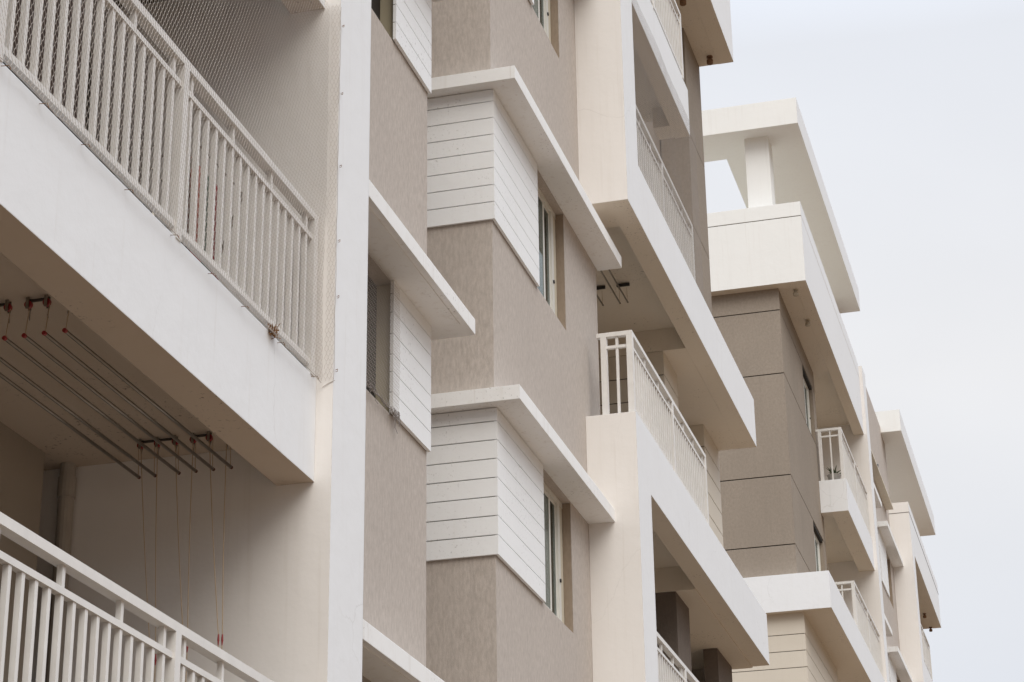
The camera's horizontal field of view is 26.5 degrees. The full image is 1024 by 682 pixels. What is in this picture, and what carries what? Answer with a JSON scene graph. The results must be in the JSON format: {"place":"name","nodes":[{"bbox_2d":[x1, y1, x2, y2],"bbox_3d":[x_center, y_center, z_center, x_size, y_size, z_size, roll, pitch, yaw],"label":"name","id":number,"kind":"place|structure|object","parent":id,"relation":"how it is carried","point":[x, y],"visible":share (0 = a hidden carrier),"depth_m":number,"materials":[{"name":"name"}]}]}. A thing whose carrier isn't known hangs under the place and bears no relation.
{"place":"outdoors","nodes":[
{"label":"outdoors","id":0,"kind":"place"},
{"bbox_2d":[702,97,940,681],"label":"apartment building","id":1,"kind":"structure","parent":0,"point":[799,541],"depth_m":40.06,"materials":[{"name":"beige paint"}]},
{"bbox_2d":[793,289,797,296],"bbox_3d":[5.083,-0.864,38.947,0.092,0.124,0.092,-7,-23,14],"label":"soffit lamp","id":2,"kind":"object","parent":1,"relation":"attached to","point":[795,293],"visible":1,"depth_m":38.92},
{"bbox_2d":[805,319,809,326],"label":"soffit lamp","id":3,"kind":"object","parent":1,"relation":"attached to","point":[807,323],"visible":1,"depth_m":40.22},
{"bbox_2d":[803,378,811,434],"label":"window","id":4,"kind":"structure","parent":1,"relation":"in","point":[806,391],"depth_m":41.87,"materials":[{"name":"glass"}]},
{"bbox_2d":[814,533,820,570],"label":"window","id":5,"kind":"structure","parent":1,"relation":"in","point":[817,548],"depth_m":40.73,"materials":[{"name":"glass"}]},
{"bbox_2d":[826,465,840,479],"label":"potted plant","id":6,"kind":"object","parent":1,"relation":"on","point":[837,475],"visible":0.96,"depth_m":41.76,"materials":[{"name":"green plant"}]},
{"bbox_2d":[815,427,870,535],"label":"balcony railing","id":7,"kind":"object","parent":1,"relation":"on","point":[850,473],"visible":0.82,"depth_m":42.60,"materials":[{"name":"white metal"}]},
{"bbox_2d":[835,580,882,675],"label":"balcony railing","id":8,"kind":"object","parent":1,"relation":"on","point":[866,625],"visible":0.67,"depth_m":41.94,"materials":[{"name":"white metal"}]},
{"bbox_2d":[887,560,893,607],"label":"window","id":9,"kind":"structure","parent":1,"relation":"in","point":[888,561],"depth_m":53.02,"materials":[{"name":"glass"}]},
{"bbox_2d":[921,625,932,680],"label":"balcony railing","id":10,"kind":"object","parent":1,"relation":"on","point":[926,652],"visible":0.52,"depth_m":56.09,"materials":[{"name":"white metal"}]},
{"bbox_2d":[699,0,1023,681],"label":"sky","id":11,"kind":"structure","parent":0,"point":[912,111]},
{"label":"ground","id":12,"kind":"structure","parent":0,"visible":0},
{"bbox_2d":[0,0,769,681],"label":"apartment building","id":13,"kind":"structure","parent":12,"relation":"on","point":[506,502],"depth_m":15.91,"materials":[{"name":"beige paint"}]},
{"bbox_2d":[0,294,232,681],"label":"clothes airer","id":14,"kind":"object","parent":13,"relation":"hanging from","point":[47,302],"visible":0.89,"depth_m":11.09,"materials":[{"name":"metal"}]},
{"bbox_2d":[0,512,272,681],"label":"balcony railing","id":15,"kind":"object","parent":13,"relation":"on","point":[175,638],"visible":1,"depth_m":9.00,"materials":[{"name":"white metal"}]},
{"bbox_2d":[0,0,318,375],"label":"balcony railing","id":16,"kind":"object","parent":13,"relation":"on","point":[174,71],"visible":0.74,"depth_m":10.66,"materials":[{"name":"white metal"}]},
{"bbox_2d":[0,0,343,387],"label":"bird net","id":17,"kind":"object","parent":13,"relation":"attached to","point":[167,224],"visible":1,"depth_m":11.14,"materials":[{"name":"plastic"}]},
{"bbox_2d":[150,144,241,251],"bbox_3d":[-1.760,-0.426,11.694,0.379,1.089,0.670,-7,-23,14],"label":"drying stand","id":18,"kind":"object","parent":13,"relation":"on","point":[151,168],"visible":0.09,"depth_m":11.87,"materials":[{"name":"metal"}]},
{"bbox_2d":[187,157,200,261],"bbox_3d":[-1.726,-0.634,11.681,0.096,0.735,0.140,-7,-23,14],"label":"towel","id":19,"kind":"object","parent":18,"relation":"hanging from","point":[198,197],"visible":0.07,"depth_m":11.73,"materials":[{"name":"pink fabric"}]},
{"bbox_2d":[201,175,210,271],"bbox_3d":[-1.689,-0.584,11.803,0.096,0.735,0.139,-7,-23,14],"label":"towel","id":20,"kind":"object","parent":18,"relation":"hanging from","point":[207,217],"visible":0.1,"depth_m":11.88,"materials":[{"name":"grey fabric"}]},
{"bbox_2d":[211,184,218,279],"bbox_3d":[-1.650,-0.531,11.930,0.096,0.735,0.140,-7,-23,14],"label":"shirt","id":21,"kind":"object","parent":18,"relation":"hanging from","point":[215,225],"visible":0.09,"depth_m":11.98,"materials":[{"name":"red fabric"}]},
{"bbox_2d":[267,323,280,338],"bbox_3d":[-1.269,-0.057,11.522,0.070,0.098,0.112,-7,-23,14],"label":"twig clump","id":22,"kind":"object","parent":13,"relation":"on","point":[273,333],"visible":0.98,"depth_m":11.50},
{"bbox_2d":[366,276,390,414],"bbox_3d":[-1.198,-0.261,14.696,0.206,1.012,1.799,-7,-23,14],"label":"window","id":23,"kind":"structure","parent":13,"relation":"in","point":[382,292],"depth_m":15.47,"materials":[{"name":"glass"}]},
{"bbox_2d":[371,0,393,41],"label":"window","id":24,"kind":"structure","parent":13,"relation":"in","point":[383,9],"depth_m":16.53,"materials":[{"name":"glass"}]},
{"bbox_2d":[366,253,400,433],"bbox_3d":[-0.992,-0.120,14.837,0.038,1.125,1.469,-7,-23,14],"label":"bird net","id":25,"kind":"object","parent":13,"relation":"attached to","point":[373,389],"visible":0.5,"depth_m":15.18,"materials":[{"name":"plastic"}]},
{"bbox_2d":[532,0,558,57],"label":"window","id":26,"kind":"structure","parent":13,"relation":"in","point":[542,8],"depth_m":22.24,"materials":[{"name":"glass"}]},
{"bbox_2d":[537,187,565,329],"bbox_3d":[0.276,-0.893,20.713,0.146,1.252,1.232,-7,-23,14],"label":"window","id":27,"kind":"structure","parent":13,"relation":"in","point":[551,243],"depth_m":21.12,"materials":[{"name":"glass"}]},
{"bbox_2d":[543,482,572,631],"bbox_3d":[0.315,1.876,19.559,0.146,1.252,1.232,-7,-23,14],"label":"window","id":28,"kind":"structure","parent":13,"relation":"in","point":[557,522],"depth_m":19.95,"materials":[{"name":"glass"}]},
{"bbox_2d":[596,270,629,305],"bbox_3d":[0.908,-0.848,24.034,0.435,0.204,1.850,-7,-23,14],"label":"clothes airer","id":29,"kind":"object","parent":13,"relation":"hanging from","point":[617,285],"visible":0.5,"depth_m":24.69,"materials":[{"name":"metal"}]},
{"bbox_2d":[596,330,708,523],"bbox_3d":[1.550,1.042,23.319,0.366,0.902,3.910,-7,-23,14],"label":"balcony railing","id":30,"kind":"object","parent":13,"relation":"on","point":[651,403],"visible":0.84,"depth_m":22.72,"materials":[{"name":"white metal"}]},
{"bbox_2d":[636,106,695,281],"bbox_3d":[1.708,-1.619,24.698,0.062,0.902,3.465,-7,-23,14],"label":"balcony railing","id":31,"kind":"object","parent":13,"relation":"on","point":[654,174],"visible":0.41,"depth_m":24.82,"materials":[{"name":"white metal"}]},
{"bbox_2d":[650,0,683,79],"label":"balcony railing","id":32,"kind":"object","parent":13,"relation":"on","point":[668,14],"visible":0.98,"depth_m":27.01,"materials":[{"name":"white metal"}]},
{"bbox_2d":[632,1,703,296],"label":"bird net","id":33,"kind":"object","parent":13,"relation":"attached to","point":[645,135],"visible":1,"depth_m":25.01,"materials":[{"name":"plastic"}]},
{"bbox_2d":[657,632,698,681],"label":"balcony railing","id":34,"kind":"object","parent":13,"relation":"on","point":[668,671],"visible":0.79,"depth_m":21.84,"materials":[{"name":"white metal"}]},
{"bbox_2d":[680,0,685,5],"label":"soffit lamp","id":35,"kind":"object","parent":13,"relation":"attached to","point":[682,2],"visible":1,"depth_m":29.66,"materials":[{"name":"metal"}]},
{"bbox_2d":[707,55,712,64],"bbox_3d":[2.839,-4.028,31.204,0.092,0.124,0.092,-7,-23,14],"label":"soffit lamp","id":36,"kind":"object","parent":13,"relation":"attached to","point":[709,60],"visible":1,"depth_m":31.18,"materials":[{"name":"metal"}]},
{"bbox_3d":[-2.341,-1.351,10.202,0.024,1.656,3.004,-7,-23,14],"label":"drying line","id":37,"kind":"object","parent":13,"relation":"on","visible":0},
{"bbox_2d":[5,0,85,143],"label":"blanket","id":38,"kind":"object","parent":37,"relation":"hanging from","point":[31,18],"visible":0.23,"depth_m":10.55,"materials":[{"name":"fabric"}]},
{"bbox_2d":[85,0,148,193],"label":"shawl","id":39,"kind":"object","parent":37,"relation":"hanging from","point":[112,90],"visible":0.24,"depth_m":11.24,"materials":[{"name":"grey fabric"}]}
]}

